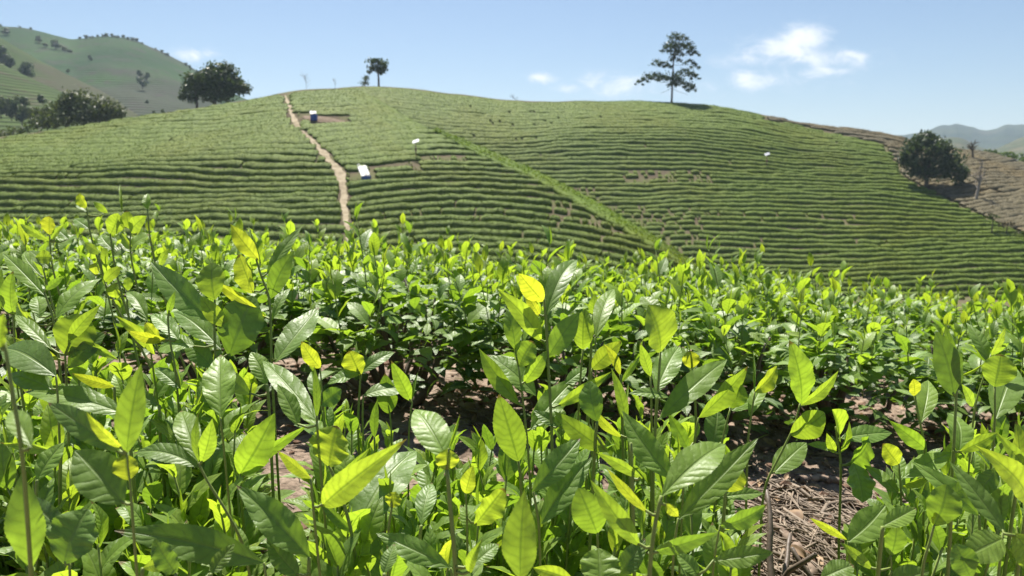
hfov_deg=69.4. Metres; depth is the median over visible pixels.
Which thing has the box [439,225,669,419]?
tea bush
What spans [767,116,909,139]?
pruned tea row
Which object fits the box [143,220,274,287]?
tea bush
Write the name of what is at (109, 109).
olive tree clump
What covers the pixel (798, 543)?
dead branch
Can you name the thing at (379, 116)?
tea hedge row
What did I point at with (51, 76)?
hill
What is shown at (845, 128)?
pruned tea row
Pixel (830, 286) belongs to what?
tea bush
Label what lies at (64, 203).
tea hedge row
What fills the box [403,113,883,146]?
tea hedge row
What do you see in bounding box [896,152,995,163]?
pruned tea row
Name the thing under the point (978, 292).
tea bush
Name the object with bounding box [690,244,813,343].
tea bush
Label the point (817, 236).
tea hedge row
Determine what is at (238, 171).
tea hedge row
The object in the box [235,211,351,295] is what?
tea bush
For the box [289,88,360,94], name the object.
tea hedge row
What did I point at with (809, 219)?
tea hedge row
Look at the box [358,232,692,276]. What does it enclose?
tea hedge row
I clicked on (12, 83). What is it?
hill
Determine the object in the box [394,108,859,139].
tea hedge row
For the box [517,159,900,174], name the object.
tea hedge row
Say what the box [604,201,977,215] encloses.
tea hedge row
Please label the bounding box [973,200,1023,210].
pruned tea row
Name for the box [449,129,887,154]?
tea hedge row
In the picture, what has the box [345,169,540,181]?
tea hedge row
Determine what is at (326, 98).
tea hedge row
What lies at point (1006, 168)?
pruned tea row
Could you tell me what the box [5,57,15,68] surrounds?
distant tree
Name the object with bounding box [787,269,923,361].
tea bush
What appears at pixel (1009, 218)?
pruned tea row
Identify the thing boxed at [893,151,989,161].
pruned tea row
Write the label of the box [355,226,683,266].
tea hedge row
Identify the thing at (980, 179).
bare tree
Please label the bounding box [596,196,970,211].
tea hedge row
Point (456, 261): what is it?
tea bush
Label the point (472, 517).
tea bush
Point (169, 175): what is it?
tea hedge row
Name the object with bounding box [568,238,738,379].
tea bush
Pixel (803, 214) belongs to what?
tea hedge row
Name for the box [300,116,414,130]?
tea hedge row
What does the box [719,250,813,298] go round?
tea bush
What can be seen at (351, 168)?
tea hedge row
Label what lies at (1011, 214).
pruned tea row
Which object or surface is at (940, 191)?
pruned tea row
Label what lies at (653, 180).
tea hedge row
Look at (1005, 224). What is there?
scrub bush
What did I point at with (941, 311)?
tea bush
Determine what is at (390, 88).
tea hedge row
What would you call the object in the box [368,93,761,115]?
tea hedge row
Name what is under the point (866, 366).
tea bush
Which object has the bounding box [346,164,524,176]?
tea hedge row
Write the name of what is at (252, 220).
tea bush
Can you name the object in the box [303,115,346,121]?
bare ground
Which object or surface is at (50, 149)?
tea hedge row
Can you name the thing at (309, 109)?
tea hedge row
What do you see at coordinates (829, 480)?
soil clods
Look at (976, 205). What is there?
pruned tea row
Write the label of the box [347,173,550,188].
tea hedge row
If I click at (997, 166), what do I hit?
pruned tea row
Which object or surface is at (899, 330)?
tea bush
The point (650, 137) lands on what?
tea hedge row
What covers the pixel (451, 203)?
tea hedge row
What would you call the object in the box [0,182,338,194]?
tea hedge row
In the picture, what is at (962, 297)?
tea hedge row
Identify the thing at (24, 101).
distant tree
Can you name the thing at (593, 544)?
tea bush
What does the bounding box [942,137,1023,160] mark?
hill
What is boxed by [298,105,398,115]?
tea hedge row
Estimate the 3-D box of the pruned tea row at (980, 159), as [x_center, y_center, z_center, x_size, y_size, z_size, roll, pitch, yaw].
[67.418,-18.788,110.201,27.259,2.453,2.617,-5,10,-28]
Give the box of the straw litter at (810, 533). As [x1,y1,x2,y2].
[21,354,1008,575]
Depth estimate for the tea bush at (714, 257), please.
3.52 m
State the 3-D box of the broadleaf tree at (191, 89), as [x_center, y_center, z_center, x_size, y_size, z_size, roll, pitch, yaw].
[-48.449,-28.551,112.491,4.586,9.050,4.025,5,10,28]
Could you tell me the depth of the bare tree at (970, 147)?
111.89 m
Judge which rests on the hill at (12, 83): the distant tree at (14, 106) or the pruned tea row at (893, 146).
the distant tree at (14, 106)
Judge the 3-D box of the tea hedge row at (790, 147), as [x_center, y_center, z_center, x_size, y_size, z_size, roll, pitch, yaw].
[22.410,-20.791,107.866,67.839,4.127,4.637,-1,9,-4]
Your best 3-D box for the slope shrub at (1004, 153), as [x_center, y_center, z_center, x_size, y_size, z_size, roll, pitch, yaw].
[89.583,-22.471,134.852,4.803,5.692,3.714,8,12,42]
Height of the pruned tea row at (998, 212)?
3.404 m
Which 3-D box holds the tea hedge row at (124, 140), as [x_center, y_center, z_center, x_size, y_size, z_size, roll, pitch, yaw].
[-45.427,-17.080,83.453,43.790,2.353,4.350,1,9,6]
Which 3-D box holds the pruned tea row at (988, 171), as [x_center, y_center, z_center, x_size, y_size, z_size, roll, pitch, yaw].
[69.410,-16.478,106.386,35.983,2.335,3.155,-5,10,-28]
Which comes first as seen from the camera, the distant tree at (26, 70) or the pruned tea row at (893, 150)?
the pruned tea row at (893, 150)
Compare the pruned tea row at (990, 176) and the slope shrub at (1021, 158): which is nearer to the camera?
the pruned tea row at (990, 176)
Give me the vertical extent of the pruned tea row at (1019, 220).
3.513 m
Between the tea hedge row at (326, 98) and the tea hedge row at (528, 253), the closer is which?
the tea hedge row at (528, 253)
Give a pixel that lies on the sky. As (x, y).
(894, 67)
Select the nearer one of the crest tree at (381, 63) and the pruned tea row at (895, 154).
the pruned tea row at (895, 154)
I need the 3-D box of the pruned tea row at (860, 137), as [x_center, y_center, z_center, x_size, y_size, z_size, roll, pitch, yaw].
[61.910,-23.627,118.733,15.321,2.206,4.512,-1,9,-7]
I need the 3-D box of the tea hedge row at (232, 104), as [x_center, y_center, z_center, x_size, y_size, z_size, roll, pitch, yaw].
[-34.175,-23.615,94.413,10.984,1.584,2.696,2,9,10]
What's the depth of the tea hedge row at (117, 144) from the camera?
81.44 m
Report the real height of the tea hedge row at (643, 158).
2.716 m
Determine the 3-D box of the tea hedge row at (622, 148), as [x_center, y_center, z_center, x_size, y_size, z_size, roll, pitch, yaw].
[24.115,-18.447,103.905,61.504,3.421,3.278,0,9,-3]
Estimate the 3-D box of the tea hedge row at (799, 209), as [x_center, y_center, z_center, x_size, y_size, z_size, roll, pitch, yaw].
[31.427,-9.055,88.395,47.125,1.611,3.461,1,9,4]
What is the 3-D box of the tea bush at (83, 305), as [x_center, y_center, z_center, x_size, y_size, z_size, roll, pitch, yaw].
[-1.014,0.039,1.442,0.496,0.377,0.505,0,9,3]
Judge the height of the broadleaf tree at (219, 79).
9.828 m
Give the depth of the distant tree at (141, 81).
310.73 m
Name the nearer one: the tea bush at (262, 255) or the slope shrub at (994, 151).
the tea bush at (262, 255)
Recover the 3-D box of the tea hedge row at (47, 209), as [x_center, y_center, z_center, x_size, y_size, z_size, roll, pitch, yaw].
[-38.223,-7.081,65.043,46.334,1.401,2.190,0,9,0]
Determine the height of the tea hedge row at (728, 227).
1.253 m
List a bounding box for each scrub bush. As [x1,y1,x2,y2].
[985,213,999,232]
[998,220,1014,233]
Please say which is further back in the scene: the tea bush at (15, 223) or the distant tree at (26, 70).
the distant tree at (26, 70)
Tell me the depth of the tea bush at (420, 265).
2.72 m
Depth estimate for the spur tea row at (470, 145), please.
71.80 m
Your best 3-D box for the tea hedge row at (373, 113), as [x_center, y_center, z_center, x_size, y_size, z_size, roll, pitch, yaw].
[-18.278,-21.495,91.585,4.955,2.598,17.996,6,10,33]
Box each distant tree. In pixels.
[0,27,10,34]
[0,45,11,65]
[0,95,19,115]
[0,107,6,118]
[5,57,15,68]
[5,107,17,120]
[7,99,19,113]
[13,108,28,124]
[18,104,33,115]
[19,61,35,76]
[19,96,30,107]
[35,35,41,41]
[37,94,47,105]
[50,39,60,49]
[137,69,143,76]
[137,77,146,88]
[144,72,149,80]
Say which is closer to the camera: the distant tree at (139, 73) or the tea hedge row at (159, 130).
the tea hedge row at (159, 130)
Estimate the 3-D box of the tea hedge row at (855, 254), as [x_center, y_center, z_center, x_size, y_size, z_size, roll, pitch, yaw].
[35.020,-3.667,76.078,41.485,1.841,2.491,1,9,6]
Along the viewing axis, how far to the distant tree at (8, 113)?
164.10 m
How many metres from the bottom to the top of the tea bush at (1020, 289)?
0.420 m
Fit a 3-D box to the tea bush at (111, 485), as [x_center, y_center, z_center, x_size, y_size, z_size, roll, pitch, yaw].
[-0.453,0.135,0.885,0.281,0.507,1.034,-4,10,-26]
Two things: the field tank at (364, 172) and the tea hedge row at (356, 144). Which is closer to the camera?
the field tank at (364, 172)
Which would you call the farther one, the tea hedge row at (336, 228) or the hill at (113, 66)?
the hill at (113, 66)
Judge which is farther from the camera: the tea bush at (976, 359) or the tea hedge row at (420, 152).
the tea hedge row at (420, 152)
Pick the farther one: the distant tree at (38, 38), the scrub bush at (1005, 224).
the distant tree at (38, 38)
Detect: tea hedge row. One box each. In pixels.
[0,123,293,140]
[0,126,300,144]
[0,129,302,148]
[0,133,305,152]
[0,136,309,156]
[0,142,316,159]
[0,146,318,163]
[0,152,325,167]
[0,158,331,169]
[0,164,334,175]
[0,169,336,182]
[0,175,338,188]
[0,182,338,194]
[0,190,338,201]
[0,195,336,207]
[0,200,340,213]
[0,204,341,218]
[0,210,340,225]
[1,233,343,249]
[2,218,345,232]
[3,119,290,138]
[16,226,342,241]
[39,116,290,133]
[39,242,346,252]
[57,113,286,129]
[83,109,287,125]
[107,106,288,121]
[138,102,287,116]
[171,100,283,112]
[207,98,284,106]
[222,95,283,104]
[243,94,278,101]
[288,95,378,104]
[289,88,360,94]
[289,89,359,96]
[289,90,364,97]
[290,91,368,98]
[290,93,374,100]
[290,100,385,109]
[291,98,382,105]
[292,93,370,100]
[292,103,389,112]
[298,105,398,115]
[300,112,406,124]
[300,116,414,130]
[308,120,422,134]
[312,123,427,138]
[317,128,435,143]
[320,133,447,148]
[325,137,459,152]
[331,142,464,157]
[334,148,479,162]
[338,154,502,165]
[342,86,647,102]
[344,158,507,171]
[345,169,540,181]
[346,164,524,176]
[346,192,593,210]
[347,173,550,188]
[347,180,569,194]
[349,86,685,103]
[349,110,402,116]
[350,186,584,201]
[350,198,605,219]
[350,206,644,230]
[352,219,675,254]
[353,87,695,104]
[353,212,641,242]
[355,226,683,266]
[356,89,705,104]
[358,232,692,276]
[362,90,718,106]
[363,239,697,287]
[365,91,732,108]
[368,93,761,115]
[374,94,764,117]
[376,96,763,118]
[379,98,803,126]
[382,101,823,131]
[386,103,842,135]
[393,245,640,278]
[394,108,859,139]
[397,110,878,143]
[400,252,626,281]
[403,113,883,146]
[412,119,884,148]
[419,123,884,150]
[441,127,892,155]
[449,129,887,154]
[461,133,893,158]
[465,135,892,159]
[477,138,892,161]
[485,141,898,165]
[494,146,898,167]
[504,149,898,170]
[508,155,899,172]
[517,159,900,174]
[528,163,903,177]
[533,168,908,181]
[545,173,916,185]
[556,177,927,189]
[564,180,936,194]
[570,184,943,198]
[581,188,949,201]
[585,192,958,206]
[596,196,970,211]
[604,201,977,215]
[615,206,985,218]
[618,210,995,222]
[625,213,1002,226]
[631,219,1012,230]
[640,223,1018,234]
[648,228,1023,239]
[654,232,1023,244]
[662,238,1023,248]
[671,242,1023,253]
[678,245,1023,258]
[684,251,1023,264]
[694,256,1023,269]
[708,259,1023,274]
[733,265,1023,278]
[754,270,1023,282]
[779,276,1023,287]
[788,282,1023,292]
[794,289,1023,296]
[859,293,1023,299]
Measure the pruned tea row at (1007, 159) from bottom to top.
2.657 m
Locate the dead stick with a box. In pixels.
[795,474,843,483]
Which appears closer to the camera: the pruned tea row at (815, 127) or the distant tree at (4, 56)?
the pruned tea row at (815, 127)
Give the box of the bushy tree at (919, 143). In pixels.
[897,129,970,187]
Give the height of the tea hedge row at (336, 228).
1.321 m
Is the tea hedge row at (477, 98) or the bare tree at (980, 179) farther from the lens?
the tea hedge row at (477, 98)
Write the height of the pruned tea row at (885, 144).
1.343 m
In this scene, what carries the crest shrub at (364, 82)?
on the ground at (460, 450)
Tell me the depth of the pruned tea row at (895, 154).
112.38 m
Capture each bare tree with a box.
[967,141,979,156]
[967,162,987,199]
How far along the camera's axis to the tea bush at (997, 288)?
3.03 m
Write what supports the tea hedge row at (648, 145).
on the ground at (460, 450)
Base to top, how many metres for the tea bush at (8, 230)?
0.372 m
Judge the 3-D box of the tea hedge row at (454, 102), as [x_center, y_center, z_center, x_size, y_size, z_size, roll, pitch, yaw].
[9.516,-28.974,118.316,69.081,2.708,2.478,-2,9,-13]
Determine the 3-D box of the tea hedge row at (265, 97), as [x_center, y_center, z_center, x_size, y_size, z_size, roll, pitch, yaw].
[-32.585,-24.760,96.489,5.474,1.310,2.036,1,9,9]
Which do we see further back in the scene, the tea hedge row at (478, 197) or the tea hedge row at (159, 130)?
the tea hedge row at (159, 130)
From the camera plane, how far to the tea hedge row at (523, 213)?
64.63 m
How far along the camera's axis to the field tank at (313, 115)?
85.40 m
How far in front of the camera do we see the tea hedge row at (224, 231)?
59.77 m
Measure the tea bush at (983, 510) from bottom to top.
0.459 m
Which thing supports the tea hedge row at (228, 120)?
on the ground at (460, 450)
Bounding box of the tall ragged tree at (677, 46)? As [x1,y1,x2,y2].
[634,31,701,101]
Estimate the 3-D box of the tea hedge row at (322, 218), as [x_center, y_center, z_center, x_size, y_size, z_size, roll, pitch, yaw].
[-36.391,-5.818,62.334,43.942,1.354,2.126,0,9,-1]
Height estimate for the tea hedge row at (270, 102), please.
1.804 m
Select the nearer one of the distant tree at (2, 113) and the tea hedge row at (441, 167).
the tea hedge row at (441, 167)
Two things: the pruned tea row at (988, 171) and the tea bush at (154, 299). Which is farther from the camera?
the pruned tea row at (988, 171)
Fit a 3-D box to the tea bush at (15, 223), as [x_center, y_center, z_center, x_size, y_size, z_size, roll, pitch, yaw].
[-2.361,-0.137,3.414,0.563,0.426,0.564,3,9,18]
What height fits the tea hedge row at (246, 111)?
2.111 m
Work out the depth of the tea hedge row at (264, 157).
75.74 m
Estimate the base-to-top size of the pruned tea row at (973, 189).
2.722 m
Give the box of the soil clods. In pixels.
[56,345,990,565]
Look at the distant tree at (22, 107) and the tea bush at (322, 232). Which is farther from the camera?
the distant tree at (22, 107)
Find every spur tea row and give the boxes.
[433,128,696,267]
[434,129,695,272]
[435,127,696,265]
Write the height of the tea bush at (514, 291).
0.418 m
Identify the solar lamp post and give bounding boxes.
[412,139,418,155]
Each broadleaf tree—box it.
[177,69,206,107]
[194,59,252,104]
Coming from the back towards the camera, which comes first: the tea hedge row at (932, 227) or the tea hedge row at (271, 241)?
the tea hedge row at (932, 227)
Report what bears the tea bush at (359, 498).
on the ground at (460, 450)
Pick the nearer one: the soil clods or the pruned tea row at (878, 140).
the soil clods
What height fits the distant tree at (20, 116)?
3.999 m
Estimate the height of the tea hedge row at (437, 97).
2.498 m
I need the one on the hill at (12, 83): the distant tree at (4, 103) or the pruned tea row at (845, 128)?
the distant tree at (4, 103)
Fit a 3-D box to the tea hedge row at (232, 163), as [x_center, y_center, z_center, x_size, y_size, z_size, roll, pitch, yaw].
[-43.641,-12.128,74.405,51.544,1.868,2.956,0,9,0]
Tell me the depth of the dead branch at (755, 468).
1.38 m
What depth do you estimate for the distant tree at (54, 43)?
372.94 m
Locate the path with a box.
[284,95,349,239]
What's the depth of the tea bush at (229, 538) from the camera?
0.72 m
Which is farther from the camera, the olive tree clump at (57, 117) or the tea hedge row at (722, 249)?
the olive tree clump at (57, 117)
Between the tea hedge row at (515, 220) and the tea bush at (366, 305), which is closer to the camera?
the tea bush at (366, 305)
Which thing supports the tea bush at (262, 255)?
on the ground at (460, 450)
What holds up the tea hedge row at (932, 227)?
on the ground at (460, 450)
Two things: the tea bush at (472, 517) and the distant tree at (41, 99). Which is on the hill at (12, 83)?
the distant tree at (41, 99)
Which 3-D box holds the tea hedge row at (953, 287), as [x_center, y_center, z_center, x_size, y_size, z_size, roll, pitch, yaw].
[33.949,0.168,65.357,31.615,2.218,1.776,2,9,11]
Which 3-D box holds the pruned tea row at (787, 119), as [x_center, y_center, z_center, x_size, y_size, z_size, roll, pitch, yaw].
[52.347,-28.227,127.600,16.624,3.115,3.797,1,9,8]
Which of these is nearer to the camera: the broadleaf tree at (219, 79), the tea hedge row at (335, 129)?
the tea hedge row at (335, 129)
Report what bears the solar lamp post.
on the ground at (460, 450)
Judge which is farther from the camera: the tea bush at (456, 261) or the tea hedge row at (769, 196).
the tea hedge row at (769, 196)
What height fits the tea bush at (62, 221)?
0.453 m
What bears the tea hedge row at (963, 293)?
on the ground at (460, 450)
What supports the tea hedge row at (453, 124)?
on the ground at (460, 450)
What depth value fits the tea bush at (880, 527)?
0.69 m
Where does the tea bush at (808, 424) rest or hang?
on the ground at (460, 450)
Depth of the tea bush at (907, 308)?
2.98 m
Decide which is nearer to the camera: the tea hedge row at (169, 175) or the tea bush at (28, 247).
the tea bush at (28, 247)
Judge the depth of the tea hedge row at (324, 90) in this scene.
96.47 m
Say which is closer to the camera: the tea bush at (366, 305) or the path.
the tea bush at (366, 305)
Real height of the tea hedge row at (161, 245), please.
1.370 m
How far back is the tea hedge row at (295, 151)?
76.92 m
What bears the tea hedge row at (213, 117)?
on the ground at (460, 450)
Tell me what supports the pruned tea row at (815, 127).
on the ground at (460, 450)
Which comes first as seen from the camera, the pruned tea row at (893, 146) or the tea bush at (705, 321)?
the tea bush at (705, 321)
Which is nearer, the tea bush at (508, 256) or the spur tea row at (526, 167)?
the tea bush at (508, 256)
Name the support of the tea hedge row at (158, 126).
on the ground at (460, 450)
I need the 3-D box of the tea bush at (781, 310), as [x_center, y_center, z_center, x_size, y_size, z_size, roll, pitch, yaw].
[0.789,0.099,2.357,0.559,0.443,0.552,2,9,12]
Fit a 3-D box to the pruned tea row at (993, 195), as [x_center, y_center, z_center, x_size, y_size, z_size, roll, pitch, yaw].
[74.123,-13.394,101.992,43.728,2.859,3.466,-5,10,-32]
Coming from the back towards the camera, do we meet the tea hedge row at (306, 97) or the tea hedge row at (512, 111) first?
the tea hedge row at (512, 111)
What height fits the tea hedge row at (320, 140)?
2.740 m
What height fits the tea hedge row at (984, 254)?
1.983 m
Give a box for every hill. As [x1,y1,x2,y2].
[0,26,246,115]
[0,38,138,117]
[0,63,103,136]
[897,124,1023,148]
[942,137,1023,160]
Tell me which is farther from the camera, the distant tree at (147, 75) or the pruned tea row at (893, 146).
the distant tree at (147, 75)
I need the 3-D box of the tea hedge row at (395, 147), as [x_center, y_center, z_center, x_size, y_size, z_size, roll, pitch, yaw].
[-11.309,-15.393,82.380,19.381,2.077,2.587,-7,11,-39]
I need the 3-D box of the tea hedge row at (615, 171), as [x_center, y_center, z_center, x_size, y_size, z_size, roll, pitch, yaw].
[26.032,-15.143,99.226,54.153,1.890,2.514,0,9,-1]
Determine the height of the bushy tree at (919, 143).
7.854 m
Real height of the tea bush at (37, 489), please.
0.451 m
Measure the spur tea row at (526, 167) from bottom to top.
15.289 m
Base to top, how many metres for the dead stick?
0.031 m
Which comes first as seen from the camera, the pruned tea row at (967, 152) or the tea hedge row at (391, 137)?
the tea hedge row at (391, 137)
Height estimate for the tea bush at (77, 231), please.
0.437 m
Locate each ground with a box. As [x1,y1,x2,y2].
[0,86,1023,575]
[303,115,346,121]
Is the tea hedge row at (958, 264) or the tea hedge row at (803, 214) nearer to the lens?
the tea hedge row at (958, 264)
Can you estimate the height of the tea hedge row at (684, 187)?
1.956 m
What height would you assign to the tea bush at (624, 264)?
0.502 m
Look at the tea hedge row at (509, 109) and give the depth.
116.73 m
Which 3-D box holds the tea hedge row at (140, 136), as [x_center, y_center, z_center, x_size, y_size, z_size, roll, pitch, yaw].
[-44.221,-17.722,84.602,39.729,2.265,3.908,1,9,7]
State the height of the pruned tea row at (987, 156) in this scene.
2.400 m
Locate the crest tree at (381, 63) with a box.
[364,57,389,85]
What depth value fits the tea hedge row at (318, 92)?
95.48 m
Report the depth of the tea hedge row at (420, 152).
80.33 m
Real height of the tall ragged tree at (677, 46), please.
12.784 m
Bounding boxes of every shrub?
[0,119,44,136]
[358,75,369,85]
[984,148,997,153]
[997,150,1018,158]
[1009,153,1023,161]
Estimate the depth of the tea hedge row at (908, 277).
67.61 m
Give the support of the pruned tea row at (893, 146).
on the ground at (460, 450)
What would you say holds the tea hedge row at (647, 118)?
on the ground at (460, 450)
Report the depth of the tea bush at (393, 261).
2.30 m
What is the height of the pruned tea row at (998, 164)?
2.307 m
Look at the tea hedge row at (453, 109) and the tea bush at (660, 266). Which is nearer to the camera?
the tea bush at (660, 266)
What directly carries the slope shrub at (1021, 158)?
on the ground at (460, 450)
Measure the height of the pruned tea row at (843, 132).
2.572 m
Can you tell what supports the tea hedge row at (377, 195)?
on the ground at (460, 450)
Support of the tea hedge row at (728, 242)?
on the ground at (460, 450)
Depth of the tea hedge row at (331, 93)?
95.07 m
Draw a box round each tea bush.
[0,213,130,323]
[0,216,123,575]
[0,217,56,271]
[0,219,56,290]
[0,221,134,391]
[18,186,269,575]
[28,213,132,261]
[58,214,187,311]
[65,218,207,330]
[98,214,352,393]
[104,203,209,261]
[115,224,370,575]
[143,207,312,344]
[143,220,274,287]
[215,213,286,252]
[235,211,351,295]
[236,341,483,575]
[263,202,512,415]
[263,219,387,282]
[316,213,453,335]
[320,220,469,355]
[345,226,433,304]
[376,408,566,575]
[410,226,498,283]
[410,235,558,360]
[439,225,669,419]
[442,241,532,314]
[471,260,671,575]
[509,239,642,312]
[526,240,613,291]
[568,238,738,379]
[589,248,684,289]
[590,284,773,575]
[592,233,839,447]
[598,239,731,350]
[642,241,760,338]
[667,340,837,575]
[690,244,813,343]
[690,251,850,368]
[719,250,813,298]
[725,270,953,443]
[767,252,925,392]
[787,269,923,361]
[790,409,966,575]
[808,271,882,349]
[840,323,1023,575]
[866,278,988,367]
[877,269,979,343]
[888,278,1023,442]
[899,284,1023,390]
[941,289,1007,321]
[969,281,1015,336]
[993,283,1023,351]
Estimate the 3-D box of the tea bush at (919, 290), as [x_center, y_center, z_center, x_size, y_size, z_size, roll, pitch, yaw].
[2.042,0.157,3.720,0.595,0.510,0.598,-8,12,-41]
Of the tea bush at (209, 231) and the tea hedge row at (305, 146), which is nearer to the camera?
the tea bush at (209, 231)
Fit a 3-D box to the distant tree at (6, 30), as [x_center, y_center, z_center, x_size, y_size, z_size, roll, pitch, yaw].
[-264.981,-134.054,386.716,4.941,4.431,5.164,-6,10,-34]
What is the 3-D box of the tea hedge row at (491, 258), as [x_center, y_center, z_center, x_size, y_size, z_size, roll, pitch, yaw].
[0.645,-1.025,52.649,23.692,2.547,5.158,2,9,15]
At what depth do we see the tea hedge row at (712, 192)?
92.80 m
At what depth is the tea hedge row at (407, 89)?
118.93 m
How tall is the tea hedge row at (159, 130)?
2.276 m
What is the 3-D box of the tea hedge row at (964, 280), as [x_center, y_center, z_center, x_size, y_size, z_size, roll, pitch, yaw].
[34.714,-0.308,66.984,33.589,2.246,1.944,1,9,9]
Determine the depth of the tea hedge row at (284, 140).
79.18 m
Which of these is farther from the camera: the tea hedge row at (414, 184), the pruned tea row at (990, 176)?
the pruned tea row at (990, 176)
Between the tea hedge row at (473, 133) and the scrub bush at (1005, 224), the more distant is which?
the tea hedge row at (473, 133)
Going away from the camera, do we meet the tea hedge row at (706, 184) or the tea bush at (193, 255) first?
the tea bush at (193, 255)
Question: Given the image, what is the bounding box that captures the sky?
[0,0,1023,134]
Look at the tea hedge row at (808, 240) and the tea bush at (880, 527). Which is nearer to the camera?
the tea bush at (880, 527)
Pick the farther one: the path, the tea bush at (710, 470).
the path
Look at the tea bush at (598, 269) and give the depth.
2.84 m
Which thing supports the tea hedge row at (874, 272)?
on the ground at (460, 450)
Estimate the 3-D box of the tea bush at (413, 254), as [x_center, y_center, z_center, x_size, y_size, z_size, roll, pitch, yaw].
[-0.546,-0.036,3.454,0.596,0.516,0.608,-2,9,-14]
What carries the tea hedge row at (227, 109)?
on the ground at (460, 450)
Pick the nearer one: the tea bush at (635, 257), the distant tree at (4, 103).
the tea bush at (635, 257)
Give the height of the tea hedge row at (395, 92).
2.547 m
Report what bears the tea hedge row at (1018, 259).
on the ground at (460, 450)
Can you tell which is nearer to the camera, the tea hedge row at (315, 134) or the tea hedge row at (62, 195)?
the tea hedge row at (62, 195)
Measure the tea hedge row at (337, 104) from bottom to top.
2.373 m
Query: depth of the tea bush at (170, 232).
3.46 m
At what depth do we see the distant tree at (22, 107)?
163.69 m
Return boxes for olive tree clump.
[20,84,104,131]
[80,94,127,122]
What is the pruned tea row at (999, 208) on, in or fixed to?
on the ground at (460, 450)
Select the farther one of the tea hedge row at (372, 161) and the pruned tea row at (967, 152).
the pruned tea row at (967, 152)
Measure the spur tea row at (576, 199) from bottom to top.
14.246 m
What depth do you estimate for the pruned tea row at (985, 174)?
101.82 m
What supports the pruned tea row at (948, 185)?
on the ground at (460, 450)
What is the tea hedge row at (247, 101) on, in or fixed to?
on the ground at (460, 450)
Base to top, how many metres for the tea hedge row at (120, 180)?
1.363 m
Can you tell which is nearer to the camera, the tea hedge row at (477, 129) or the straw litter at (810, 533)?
the straw litter at (810, 533)
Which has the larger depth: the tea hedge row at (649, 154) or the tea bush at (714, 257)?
the tea hedge row at (649, 154)
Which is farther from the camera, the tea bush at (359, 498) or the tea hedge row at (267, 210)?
the tea hedge row at (267, 210)
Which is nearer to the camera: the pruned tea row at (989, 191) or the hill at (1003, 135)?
the pruned tea row at (989, 191)
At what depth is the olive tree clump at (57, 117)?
106.95 m
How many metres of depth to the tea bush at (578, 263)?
3.54 m
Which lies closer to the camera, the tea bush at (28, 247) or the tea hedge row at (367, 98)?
the tea bush at (28, 247)
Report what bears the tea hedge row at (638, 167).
on the ground at (460, 450)
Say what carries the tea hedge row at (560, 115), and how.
on the ground at (460, 450)
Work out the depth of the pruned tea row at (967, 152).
115.18 m
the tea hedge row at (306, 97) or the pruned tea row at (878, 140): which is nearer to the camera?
the tea hedge row at (306, 97)
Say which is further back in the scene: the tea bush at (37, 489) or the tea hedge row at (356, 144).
the tea hedge row at (356, 144)
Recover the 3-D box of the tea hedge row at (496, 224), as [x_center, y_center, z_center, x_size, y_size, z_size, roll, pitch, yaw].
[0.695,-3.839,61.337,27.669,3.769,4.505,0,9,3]
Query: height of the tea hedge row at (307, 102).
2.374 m
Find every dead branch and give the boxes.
[748,461,765,475]
[766,523,817,575]
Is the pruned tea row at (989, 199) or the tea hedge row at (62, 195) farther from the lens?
the pruned tea row at (989, 199)
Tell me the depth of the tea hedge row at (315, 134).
84.36 m
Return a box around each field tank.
[310,111,317,119]
[357,164,370,179]
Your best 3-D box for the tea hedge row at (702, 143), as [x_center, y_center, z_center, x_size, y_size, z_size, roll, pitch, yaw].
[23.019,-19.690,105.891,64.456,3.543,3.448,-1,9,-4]
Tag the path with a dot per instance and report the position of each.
(340, 173)
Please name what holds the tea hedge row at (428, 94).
on the ground at (460, 450)
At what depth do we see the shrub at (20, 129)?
104.04 m
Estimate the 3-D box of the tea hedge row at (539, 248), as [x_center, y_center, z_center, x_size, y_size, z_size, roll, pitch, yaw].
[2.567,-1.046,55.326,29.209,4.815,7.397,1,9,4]
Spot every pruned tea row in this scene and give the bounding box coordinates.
[767,115,857,128]
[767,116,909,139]
[768,118,903,139]
[769,116,905,137]
[833,130,906,142]
[849,135,906,143]
[862,137,902,144]
[882,142,935,146]
[886,144,903,149]
[887,148,964,152]
[893,149,973,157]
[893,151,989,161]
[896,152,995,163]
[898,150,982,157]
[900,157,1016,170]
[900,161,1022,172]
[902,156,1006,167]
[902,162,1023,174]
[905,166,1023,177]
[908,169,1023,181]
[914,172,1023,184]
[919,174,1023,187]
[920,154,1001,163]
[929,177,1023,188]
[935,179,1023,194]
[943,181,1023,194]
[946,185,1023,199]
[954,188,1023,203]
[959,192,1023,206]
[965,196,1023,210]
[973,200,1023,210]
[976,204,1023,215]
[984,208,1023,216]
[993,210,1023,218]
[995,214,1023,222]
[1003,218,1023,222]
[1009,221,1023,228]
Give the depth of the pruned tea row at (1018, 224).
83.07 m
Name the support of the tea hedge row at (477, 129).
on the ground at (460, 450)
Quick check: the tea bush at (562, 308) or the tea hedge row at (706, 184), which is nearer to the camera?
the tea bush at (562, 308)
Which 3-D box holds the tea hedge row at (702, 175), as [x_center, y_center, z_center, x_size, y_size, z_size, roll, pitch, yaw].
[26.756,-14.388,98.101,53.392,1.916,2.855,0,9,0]

